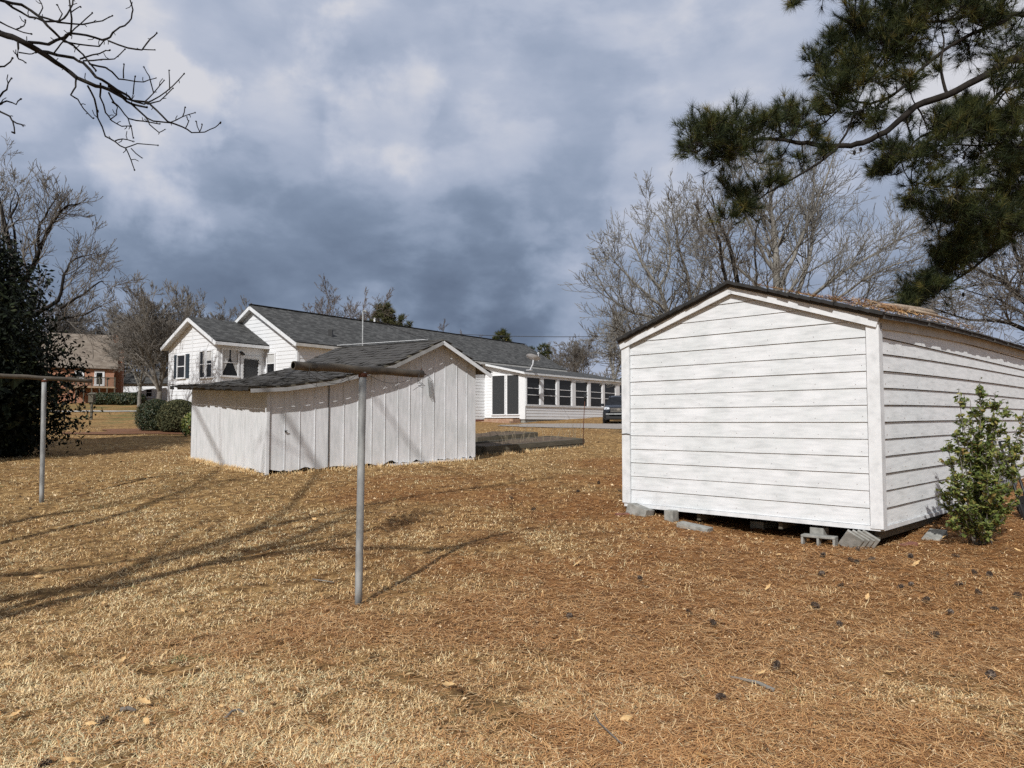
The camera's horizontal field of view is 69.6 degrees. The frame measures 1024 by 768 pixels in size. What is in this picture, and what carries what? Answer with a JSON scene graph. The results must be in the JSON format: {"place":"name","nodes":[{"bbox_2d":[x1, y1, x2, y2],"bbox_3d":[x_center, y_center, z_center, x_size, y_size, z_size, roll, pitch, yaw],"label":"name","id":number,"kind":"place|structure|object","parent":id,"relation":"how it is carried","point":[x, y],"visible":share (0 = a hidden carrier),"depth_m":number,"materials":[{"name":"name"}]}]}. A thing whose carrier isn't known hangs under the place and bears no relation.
{"place":"outdoors","nodes":[
{"label":"outdoors","id":0,"kind":"place"},
{"bbox_2d":[62,410,136,411],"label":"path","id":1,"kind":"structure","parent":0,"point":[104,410],"depth_m":61.88,"materials":[{"name":"concrete"}]},
{"bbox_2d":[0,403,1023,767],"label":"ground","id":2,"kind":"structure","parent":0,"point":[100,421],"depth_m":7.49,"materials":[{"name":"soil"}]},
{"bbox_2d":[5,707,24,717],"bbox_3d":[-2.683,1.777,3.972,0.040,0.021,0.107,9,8,23],"label":"fallen leaf","id":3,"kind":"object","parent":2,"relation":"on","point":[13,713],"visible":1,"depth_m":3.97,"materials":[{"name":"plant"}]},
{"bbox_2d":[0,321,73,456],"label":"evergreen tree","id":4,"kind":"object","parent":2,"relation":"on","point":[12,438],"visible":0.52,"depth_m":18.39,"materials":[{"name":"green plant"}]},
{"bbox_2d":[34,758,51,767],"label":"pine cone","id":5,"kind":"object","parent":2,"relation":"on","point":[49,760],"visible":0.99,"depth_m":3.43,"materials":[{"name":"plant"}]},
{"bbox_2d":[0,374,91,502],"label":"clothesline post","id":6,"kind":"object","parent":2,"relation":"on","point":[44,379],"visible":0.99,"depth_m":12.05,"materials":[{"name":"metal"}]},
{"bbox_2d":[0,231,114,456],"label":"evergreen tree","id":7,"kind":"object","parent":2,"relation":"on","point":[13,307],"visible":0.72,"depth_m":18.48,"materials":[{"name":"green plant"}]},
{"bbox_2d":[26,271,106,343],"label":"bare tree","id":8,"kind":"object","parent":2,"relation":"on","point":[69,326],"visible":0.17,"depth_m":88.56,"materials":[{"name":"beige plant"}]},
{"bbox_2d":[63,757,83,762],"bbox_3d":[-2.064,1.767,3.460,0.118,0.025,0.044,5,14,9],"label":"fallen leaf","id":9,"kind":"object","parent":2,"relation":"on","point":[69,759],"visible":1,"depth_m":3.46,"materials":[{"name":"plant"}]},
{"bbox_2d":[0,134,149,358],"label":"bare tree","id":10,"kind":"object","parent":2,"relation":"on","point":[6,227],"visible":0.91,"depth_m":29.81,"materials":[{"name":"grey plant"}]},
{"bbox_2d":[45,310,107,334],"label":"bare tree","id":11,"kind":"object","parent":2,"relation":"on","point":[84,324],"visible":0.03,"depth_m":98.44,"materials":[{"name":"beige plant"}]},
{"bbox_2d":[39,332,123,403],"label":"brick house","id":12,"kind":"structure","parent":2,"relation":"on","point":[112,383],"depth_m":80.93,"materials":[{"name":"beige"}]},
{"bbox_2d":[94,371,104,385],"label":"window","id":13,"kind":"structure","parent":12,"relation":"in","point":[102,373],"depth_m":80.51,"materials":[{"name":"plastic"}]},
{"bbox_2d":[88,393,95,419],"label":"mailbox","id":14,"kind":"object","parent":2,"relation":"on","point":[91,400],"visible":0.79,"depth_m":49.92,"materials":[{"name":"metal"}]},
{"bbox_2d":[85,721,99,725],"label":"fallen leaf","id":15,"kind":"object","parent":2,"relation":"on","point":[89,723],"visible":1,"depth_m":3.88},
{"bbox_2d":[93,392,110,404],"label":"round shrub","id":16,"kind":"object","parent":2,"relation":"on","point":[98,399],"visible":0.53,"depth_m":73.72,"materials":[{"name":"green plant"}]},
{"bbox_2d":[96,715,109,725],"bbox_3d":[-2.183,1.798,3.927,0.049,0.049,0.069,11,40,44],"label":"pine cone","id":17,"kind":"object","parent":2,"relation":"on","point":[106,717],"visible":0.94,"depth_m":3.93,"materials":[{"name":"plant"}]},
{"bbox_2d":[100,392,119,404],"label":"round shrub","id":18,"kind":"object","parent":2,"relation":"on","point":[108,399],"visible":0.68,"depth_m":73.68,"materials":[{"name":"green plant"}]},
{"bbox_2d":[0,0,220,170],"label":"bare tree","id":19,"kind":"object","parent":2,"relation":"on","point":[111,88],"visible":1,"depth_m":5.60,"materials":[{"name":"brown plant"}]},
{"bbox_2d":[62,428,184,433],"bbox_3d":[-13.859,1.853,29.043,6.281,0.197,3.800,0,-3,0],"label":"mulch bed","id":20,"kind":"object","parent":2,"relation":"on","point":[125,431],"visible":0.49,"depth_m":27.93,"materials":[{"name":"brown wood"}]},
{"bbox_2d":[132,399,168,430],"bbox_3d":[-14.128,1.277,29.187,1.651,1.407,1.648,0,-3,0],"label":"round shrub","id":21,"kind":"object","parent":20,"relation":"on","point":[145,412],"visible":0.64,"depth_m":28.66,"materials":[{"name":"green plant"}]},
{"bbox_2d":[154,399,191,431],"bbox_3d":[-12.934,1.274,28.546,1.822,1.413,1.799,0,-3,0],"label":"round shrub","id":22,"kind":"object","parent":20,"relation":"on","point":[175,410],"visible":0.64,"depth_m":28.04,"materials":[{"name":"green plant"}]},
{"bbox_2d":[88,301,158,377],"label":"bare tree","id":23,"kind":"object","parent":2,"relation":"on","point":[110,333],"visible":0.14,"depth_m":94.23,"materials":[{"name":"beige plant"}]},
{"bbox_2d":[113,392,135,404],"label":"round shrub","id":24,"kind":"object","parent":2,"relation":"on","point":[120,397],"visible":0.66,"depth_m":73.65,"materials":[{"name":"green plant"}]},
{"bbox_2d":[120,706,136,712],"bbox_3d":[-2.129,1.809,4.089,0.103,0.031,0.041,0,-3,6],"label":"fallen stick","id":25,"kind":"object","parent":2,"relation":"on","point":[126,708],"visible":1,"depth_m":4.08,"materials":[{"name":"wood"}]},
{"bbox_2d":[124,392,146,404],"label":"round shrub","id":26,"kind":"object","parent":2,"relation":"on","point":[132,397],"visible":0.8,"depth_m":73.78,"materials":[{"name":"green plant"}]},
{"bbox_2d":[135,695,149,703],"bbox_3d":[-2.072,1.774,4.130,0.115,0.020,0.043,17,15,9],"label":"fallen leaf","id":27,"kind":"object","parent":2,"relation":"on","point":[143,700],"visible":1,"depth_m":4.13,"materials":[{"name":"plant"}]},
{"bbox_2d":[96,296,190,406],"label":"bare tree","id":28,"kind":"object","parent":2,"relation":"on","point":[137,373],"visible":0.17,"depth_m":69.98,"materials":[{"name":"grey plant"}]},
{"bbox_2d":[123,371,167,400],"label":"garage","id":29,"kind":"structure","parent":2,"relation":"on","point":[149,390],"depth_m":92.10,"materials":[{"name":"wood"}]},
{"bbox_2d":[144,387,153,397],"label":"window","id":30,"kind":"structure","parent":29,"relation":"in","point":[148,391],"depth_m":92.01,"materials":[{"name":"plastic"}]},
{"bbox_2d":[97,270,206,398],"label":"bare tree","id":31,"kind":"object","parent":2,"relation":"on","point":[149,335],"visible":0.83,"depth_m":64.77,"materials":[{"name":"beige plant"}]},
{"bbox_2d":[179,411,191,435],"bbox_3d":[-11.521,1.468,26.461,0.763,1.001,0.778,0,-3,0],"label":"round shrub","id":32,"kind":"object","parent":2,"relation":"on","point":[187,423],"visible":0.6,"depth_m":26.27,"materials":[{"name":"green plant"}]},
{"bbox_2d":[177,285,251,323],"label":"bare tree","id":33,"kind":"object","parent":2,"relation":"on","point":[217,317],"visible":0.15,"depth_m":79.22,"materials":[{"name":"beige plant"}]},
{"bbox_2d":[224,708,246,718],"bbox_3d":[-1.504,1.781,3.978,0.119,0.026,0.063,3,-4,-42],"label":"fallen stick","id":34,"kind":"object","parent":2,"relation":"on","point":[230,712],"visible":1,"depth_m":3.99,"materials":[{"name":"wood"}]},
{"bbox_2d":[170,339,492,474],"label":"board shed","id":35,"kind":"structure","parent":2,"relation":"on","point":[284,420],"depth_m":16.27,"materials":[{"name":"grey paint"}]},
{"bbox_2d":[301,275,392,319],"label":"bare tree","id":36,"kind":"object","parent":2,"relation":"on","point":[334,301],"visible":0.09,"depth_m":81.36,"materials":[{"name":"plant"}]},
{"bbox_2d":[291,361,425,604],"bbox_3d":[-1.328,0.933,6.599,0.085,2.227,1.482,-3,-4,41],"label":"clothesline post","id":37,"kind":"object","parent":2,"relation":"on","point":[362,372],"visible":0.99,"depth_m":6.54,"materials":[{"name":"metal"}]},
{"bbox_2d":[367,301,399,324],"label":"cedar tree","id":38,"kind":"object","parent":2,"relation":"on","point":[388,319],"visible":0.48,"depth_m":79.88,"materials":[{"name":"green plant"}]},
{"bbox_2d":[359,288,408,323],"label":"bare tree","id":39,"kind":"object","parent":2,"relation":"on","point":[387,298],"visible":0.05,"depth_m":84.13,"materials":[{"name":"plant"}]},
{"bbox_2d":[156,366,611,377],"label":"woods","id":40,"kind":"object","parent":2,"relation":"on","point":[605,375],"visible":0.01,"depth_m":169.60,"materials":[{"name":"beige plant"}]},
{"bbox_2d":[183,444,585,477],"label":"edge grass","id":41,"kind":"structure","parent":2,"relation":"on","point":[235,467],"depth_m":16.22,"materials":[{"name":"plant"}]},
{"bbox_2d":[160,304,621,422],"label":"white house","id":42,"kind":"structure","parent":2,"relation":"on","point":[251,340],"depth_m":41.79,"materials":[{"name":"plastic"}]},
{"bbox_2d":[176,354,185,378],"bbox_3d":[-17.047,-0.890,37.935,0.880,1.270,0.102,-2,-4,37],"label":"window","id":43,"kind":"structure","parent":42,"relation":"in","point":[181,359],"depth_m":37.95,"materials":[{"name":"glass"}]},
{"bbox_2d":[198,350,205,378],"bbox_3d":[-15.455,-0.962,36.743,0.620,1.410,0.102,-2,-4,37],"label":"window","id":44,"kind":"structure","parent":42,"relation":"in","point":[202,354],"depth_m":36.76,"materials":[{"name":"glass"}]},
{"bbox_2d":[205,350,213,378],"bbox_3d":[-14.959,-0.981,36.371,0.620,1.410,0.102,-2,-4,37],"label":"window","id":45,"kind":"structure","parent":42,"relation":"in","point":[209,353],"depth_m":36.39,"materials":[{"name":"glass"}]},
{"bbox_2d":[220,348,239,377],"bbox_3d":[-13.962,-1.047,36.457,0.102,1.430,1.030,-2,-4,37],"label":"window","id":46,"kind":"structure","parent":42,"relation":"in","point":[229,357],"depth_m":36.47,"materials":[{"name":"glass"}]},
{"bbox_2d":[266,353,275,372],"bbox_3d":[-12.365,-1.040,37.743,0.810,1.110,0.102,-2,-4,37],"label":"window","id":47,"kind":"structure","parent":42,"relation":"in","point":[270,357],"depth_m":37.77,"materials":[{"name":"glass"}]},
{"bbox_2d":[365,314,429,340],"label":"service cable","id":48,"kind":"object","parent":42,"relation":"attached to","point":[396,328],"visible":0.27,"depth_m":42.30,"materials":[{"name":"metal"}]},
{"bbox_2d":[491,375,505,414],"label":"door panel","id":49,"kind":"structure","parent":42,"relation":"in","point":[498,382],"depth_m":47.53,"materials":[{"name":"plastic"}]},
{"bbox_2d":[506,374,519,414],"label":"screen door","id":50,"kind":"structure","parent":42,"relation":"in","point":[512,380],"depth_m":46.85,"materials":[{"name":"plastic"}]},
{"bbox_2d":[526,352,539,370],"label":"satellite dish","id":51,"kind":"object","parent":42,"relation":"attached to","point":[533,357],"visible":1,"depth_m":45.67,"materials":[{"name":"metal"}]},
{"bbox_2d":[527,376,539,405],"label":"window","id":52,"kind":"structure","parent":42,"relation":"in","point":[533,383],"depth_m":47.03,"materials":[{"name":"glass"}]},
{"bbox_2d":[462,334,618,336],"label":"power line","id":53,"kind":"object","parent":42,"relation":"attached to","point":[542,336],"visible":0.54,"depth_m":44.34,"materials":[{"name":"metal"}]},
{"bbox_2d":[544,378,556,405],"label":"window","id":54,"kind":"structure","parent":42,"relation":"in","point":[550,397],"depth_m":48.55,"materials":[{"name":"glass"}]},
{"bbox_2d":[559,379,571,406],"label":"window","id":55,"kind":"structure","parent":42,"relation":"in","point":[565,386],"depth_m":50.04,"materials":[{"name":"glass"}]},
{"bbox_2d":[575,381,587,406],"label":"window","id":56,"kind":"structure","parent":42,"relation":"in","point":[581,388],"depth_m":51.69,"materials":[{"name":"glass"}]},
{"bbox_2d":[591,382,601,407],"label":"window","id":57,"kind":"structure","parent":42,"relation":"in","point":[596,390],"depth_m":53.34,"materials":[{"name":"glass"}]},
{"bbox_2d":[605,383,615,403],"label":"window","id":58,"kind":"structure","parent":42,"relation":"in","point":[610,390],"depth_m":54.89,"materials":[{"name":"glass"}]},
{"bbox_2d":[396,313,413,326],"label":"cedar tree","id":59,"kind":"object","parent":2,"relation":"on","point":[401,316],"visible":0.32,"depth_m":84.09,"materials":[{"name":"green plant"}]},
{"bbox_2d":[438,681,454,685],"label":"fallen leaf","id":60,"kind":"object","parent":2,"relation":"on","point":[448,683],"visible":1,"depth_m":4.42,"materials":[{"name":"plant"}]},
{"bbox_2d":[437,319,461,333],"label":"bare tree","id":61,"kind":"object","parent":2,"relation":"on","point":[444,325],"depth_m":109.52,"materials":[{"name":"plant"}]},
{"bbox_2d":[492,327,512,341],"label":"pine tree","id":62,"kind":"object","parent":2,"relation":"on","point":[502,334],"visible":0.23,"depth_m":78.07,"materials":[{"name":"green plant"}]},
{"bbox_2d":[475,431,537,441],"bbox_3d":[-0.587,1.779,24.382,1.322,0.413,3.149,-3,-4,40],"label":"raised bed","id":63,"kind":"object","parent":2,"relation":"on","point":[486,436],"visible":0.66,"depth_m":24.23,"materials":[{"name":"soil"}]},
{"bbox_2d":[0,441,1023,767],"bbox_3d":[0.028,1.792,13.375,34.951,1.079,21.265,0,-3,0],"label":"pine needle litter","id":64,"kind":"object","parent":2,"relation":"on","point":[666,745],"visible":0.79,"depth_m":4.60,"materials":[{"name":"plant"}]},
{"bbox_2d":[566,612,572,618],"bbox_3d":[0.467,1.880,5.971,0.053,0.053,0.075,15,-17,-12],"label":"pine cone","id":65,"kind":"object","parent":64,"relation":"on","point":[569,615],"visible":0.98,"depth_m":5.95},
{"bbox_2d":[616,715,632,722],"bbox_3d":[0.606,1.789,3.942,0.117,0.023,0.044,-1,19,-28],"label":"fallen leaf","id":66,"kind":"object","parent":64,"relation":"on","point":[627,717],"visible":1,"depth_m":3.94,"materials":[{"name":"plant"}]},
{"bbox_2d":[695,752,714,759],"bbox_3d":[0.905,1.748,3.453,0.107,0.013,0.040,19,-41,11],"label":"fallen leaf","id":67,"kind":"object","parent":64,"relation":"on","point":[702,755],"visible":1,"depth_m":3.45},
{"bbox_2d":[715,692,726,701],"bbox_3d":[1.199,1.798,4.215,0.080,0.057,0.057,33,-23,-29],"label":"pine cone","id":68,"kind":"object","parent":64,"relation":"on","point":[722,695],"visible":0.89,"depth_m":4.20,"materials":[{"name":"plant"}]},
{"bbox_2d":[770,660,780,670],"bbox_3d":[1.704,1.824,4.759,0.058,0.058,0.082,6,40,47],"label":"pine cone","id":69,"kind":"object","parent":64,"relation":"on","point":[776,663],"visible":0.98,"depth_m":4.75,"materials":[{"name":"plant"}]},
{"bbox_2d":[928,631,939,638],"bbox_3d":[3.158,1.878,5.513,0.084,0.060,0.060,-36,-16,34],"label":"pine cone","id":70,"kind":"object","parent":64,"relation":"on","point":[936,633],"visible":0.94,"depth_m":5.50,"materials":[{"name":"plant"}]},
{"bbox_2d":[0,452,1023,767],"bbox_3d":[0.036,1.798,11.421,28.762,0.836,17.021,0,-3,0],"label":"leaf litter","id":71,"kind":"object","parent":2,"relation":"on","point":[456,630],"visible":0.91,"depth_m":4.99,"materials":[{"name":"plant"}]},
{"bbox_2d":[475,436,584,455],"bbox_3d":[0.240,1.765,21.229,1.430,0.472,4.350,-3,-4,43],"label":"raised bed","id":72,"kind":"object","parent":2,"relation":"on","point":[484,447],"visible":0.71,"depth_m":20.88,"materials":[{"name":"wood"}]},
{"bbox_2d":[481,420,586,445],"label":"dry stalks","id":73,"kind":"object","parent":72,"relation":"on","point":[530,433],"visible":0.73,"depth_m":21.23,"materials":[{"name":"plant"}]},
{"bbox_2d":[536,342,559,364],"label":"pine tree","id":74,"kind":"object","parent":2,"relation":"on","point":[547,352],"visible":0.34,"depth_m":83.89,"materials":[{"name":"green plant"}]},
{"bbox_2d":[536,340,587,371],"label":"bare tree","id":75,"kind":"object","parent":2,"relation":"on","point":[558,359],"visible":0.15,"depth_m":122.33,"materials":[{"name":"beige plant"}]},
{"bbox_2d":[550,333,599,373],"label":"bare tree","id":76,"kind":"object","parent":2,"relation":"on","point":[578,359],"visible":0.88,"depth_m":104.96,"materials":[{"name":"beige plant"}]},
{"bbox_2d":[583,394,586,444],"bbox_3d":[2.168,1.120,21.883,0.137,1.670,0.124,2,-4,-33],"label":"garden stake","id":77,"kind":"object","parent":2,"relation":"on","point":[585,396],"visible":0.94,"depth_m":21.87,"materials":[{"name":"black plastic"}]},
{"bbox_2d":[592,710,622,743],"bbox_3d":[0.473,1.786,3.861,0.053,0.067,0.528,0,-3,-9],"label":"fallen stick","id":78,"kind":"object","parent":2,"relation":"on","point":[605,728],"visible":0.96,"depth_m":3.74,"materials":[{"name":"wood"}]},
{"bbox_2d":[601,394,621,422],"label":"parked car","id":79,"kind":"object","parent":2,"relation":"on","point":[612,409],"visible":0.49,"depth_m":43.35,"materials":[{"name":"grey paint"}]},
{"bbox_2d":[589,300,648,378],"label":"bare tree","id":80,"kind":"object","parent":2,"relation":"on","point":[610,361],"visible":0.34,"depth_m":62.19,"materials":[{"name":"grey plant"}]},
{"bbox_2d":[598,304,661,377],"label":"bare tree","id":81,"kind":"object","parent":2,"relation":"on","point":[617,344],"visible":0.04,"depth_m":95.12,"materials":[{"name":"beige plant"}]},
{"bbox_2d":[625,503,654,516],"bbox_3d":[1.890,1.883,10.867,0.234,0.256,0.371,3,-4,-45],"label":"concrete block","id":82,"kind":"object","parent":2,"relation":"on","point":[635,509],"depth_m":10.79,"materials":[{"name":"concrete"}]},
{"bbox_2d":[558,168,769,405],"bbox_3d":[5.516,-3.536,25.832,6.338,9.406,6.444,-2,-3,27],"label":"bare tree","id":83,"kind":"object","parent":2,"relation":"on","point":[661,294],"visible":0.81,"depth_m":25.69,"materials":[{"name":"grey plant"}]},
{"bbox_2d":[664,509,678,521],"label":"support block","id":84,"kind":"structure","parent":2,"relation":"on","point":[671,515],"depth_m":10.48,"materials":[{"name":"concrete"}]},
{"bbox_2d":[676,521,712,531],"bbox_3d":[2.470,1.954,9.962,0.447,0.150,0.200,-2,-4,37],"label":"concrete block","id":85,"kind":"object","parent":2,"relation":"on","point":[689,525],"depth_m":9.91,"materials":[{"name":"concrete"}]},
{"bbox_2d":[675,176,797,286],"bbox_3d":[7.116,-3.035,23.919,4.756,7.679,2.965,2,-4,-38],"label":"bare tree","id":86,"kind":"object","parent":2,"relation":"on","point":[725,239],"visible":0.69,"depth_m":23.89,"materials":[{"name":"grey plant"}]},
{"bbox_2d":[728,675,775,691],"bbox_3d":[1.450,1.807,4.465,0.026,0.037,0.328,2,-4,-36],"label":"fallen stick","id":87,"kind":"object","parent":2,"relation":"on","point":[761,684],"visible":0.98,"depth_m":4.42,"materials":[{"name":"wood"}]},
{"bbox_2d":[811,601,819,608],"bbox_3d":[2.609,1.902,6.327,0.059,0.059,0.083,25,0,-34],"label":"pine cone","id":88,"kind":"object","parent":2,"relation":"on","point":[813,603],"visible":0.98,"depth_m":6.32,"materials":[{"name":"plant"}]},
{"bbox_2d":[801,533,837,546],"bbox_3d":[3.771,1.941,9.031,0.400,0.170,0.150,-2,-4,38],"label":"cinder block","id":89,"kind":"object","parent":2,"relation":"on","point":[819,538],"depth_m":8.99,"materials":[{"name":"concrete"}]},
{"bbox_2d":[810,526,828,534],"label":"support block","id":90,"kind":"structure","parent":89,"relation":"on","point":[820,530],"depth_m":9.17,"materials":[{"name":"concrete"}]},
{"bbox_2d":[616,280,1023,538],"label":"lap sided shed","id":91,"kind":"structure","parent":2,"relation":"on","point":[767,408],"depth_m":9.81,"materials":[{"name":"white paint"}]},
{"bbox_2d":[752,282,981,331],"bbox_3d":[5.464,-1.091,10.885,4.927,0.722,2.034,3,-4,-44],"label":"pine straw","id":92,"kind":"object","parent":91,"relation":"on","point":[848,302],"visible":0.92,"depth_m":9.50,"materials":[{"name":"plant"}]},
{"bbox_2d":[867,299,953,320],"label":"pine needles","id":93,"kind":"object","parent":91,"relation":"on","point":[920,311],"visible":0.73,"depth_m":10.20,"materials":[{"name":"plant"}]},
{"bbox_2d":[663,104,1004,326],"bbox_3d":[11.851,-4.994,28.315,12.682,12.007,6.517,0,-3,0],"label":"bare tree","id":94,"kind":"object","parent":2,"relation":"on","point":[779,282],"visible":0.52,"depth_m":28.05,"materials":[{"name":"grey plant"}]},
{"bbox_2d":[668,0,1023,315],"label":"pine tree","id":95,"kind":"object","parent":2,"relation":"on","point":[995,222],"visible":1,"depth_m":13.05,"materials":[{"name":"green plant"}]},
{"bbox_2d":[862,530,879,548],"bbox_3d":[4.202,1.870,8.720,0.290,0.295,0.141,-1,-3,25],"label":"leaning tile","id":96,"kind":"object","parent":2,"relation":"on","point":[875,543],"visible":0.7,"depth_m":8.65,"materials":[{"name":"concrete"}]},
{"bbox_2d":[857,529,874,548],"bbox_3d":[4.150,1.872,8.738,0.290,0.295,0.141,-1,-3,25],"label":"leaning tile","id":97,"kind":"object","parent":96,"relation":"on","point":[870,542],"visible":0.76,"depth_m":8.67,"materials":[{"name":"concrete"}]},
{"bbox_2d":[852,529,869,548],"bbox_3d":[4.097,1.875,8.756,0.290,0.295,0.141,-1,-3,25],"label":"leaning tile","id":98,"kind":"object","parent":97,"relation":"on","point":[865,542],"visible":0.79,"depth_m":8.69,"materials":[{"name":"concrete"}]},
{"bbox_2d":[838,529,863,547],"bbox_3d":[4.044,1.878,8.774,0.290,0.295,0.141,-1,-3,25],"label":"leaning tile","id":99,"kind":"object","parent":98,"relation":"on","point":[850,539],"visible":0.78,"depth_m":8.75,"materials":[{"name":"concrete"}]},
{"bbox_2d":[898,541,917,545],"bbox_3d":[4.766,1.950,8.860,0.225,0.090,0.100,1,-3,-20],"label":"red brick","id":100,"kind":"object","parent":2,"relation":"on","point":[910,543],"visible":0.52,"depth_m":8.84,"materials":[{"name":"brick"}]},
{"bbox_2d":[921,528,947,540],"bbox_3d":[5.320,1.930,9.262,0.368,0.173,0.200,3,-4,-45],"label":"concrete block","id":101,"kind":"object","parent":2,"relation":"on","point":[936,534],"depth_m":9.24,"materials":[{"name":"concrete"}]},
{"bbox_2d":[913,167,1023,344],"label":"bare tree","id":102,"kind":"object","parent":2,"relation":"on","point":[1006,283],"visible":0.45,"depth_m":24.64,"materials":[{"name":"grey plant"}]},
{"bbox_2d":[933,377,1023,545],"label":"leafy bush","id":103,"kind":"object","parent":2,"relation":"on","point":[981,513],"visible":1,"depth_m":8.76,"materials":[{"name":"green plant"}]},
{"bbox_2d":[985,669,996,680],"bbox_3d":[2.977,1.811,4.579,0.086,0.061,0.061,-10,20,-42],"label":"pine cone","id":104,"kind":"object","parent":2,"relation":"on","point":[992,673],"visible":0.94,"depth_m":4.57,"materials":[{"name":"plant"}]},
{"bbox_2d":[993,440,1023,519],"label":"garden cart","id":105,"kind":"object","parent":2,"relation":"on","point":[1020,508],"visible":0.29,"depth_m":10.11,"materials":[{"name":"plastic"}]},
{"bbox_2d":[0,0,1023,378],"label":"sky","id":106,"kind":"structure","parent":0,"point":[458,158],"materials":[{"name":"grey"}]},
{"bbox_2d":[499,423,621,428],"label":"gravel driveway","id":107,"kind":"structure","parent":0,"point":[604,425],"depth_m":36.44,"materials":[{"name":"gravel"}]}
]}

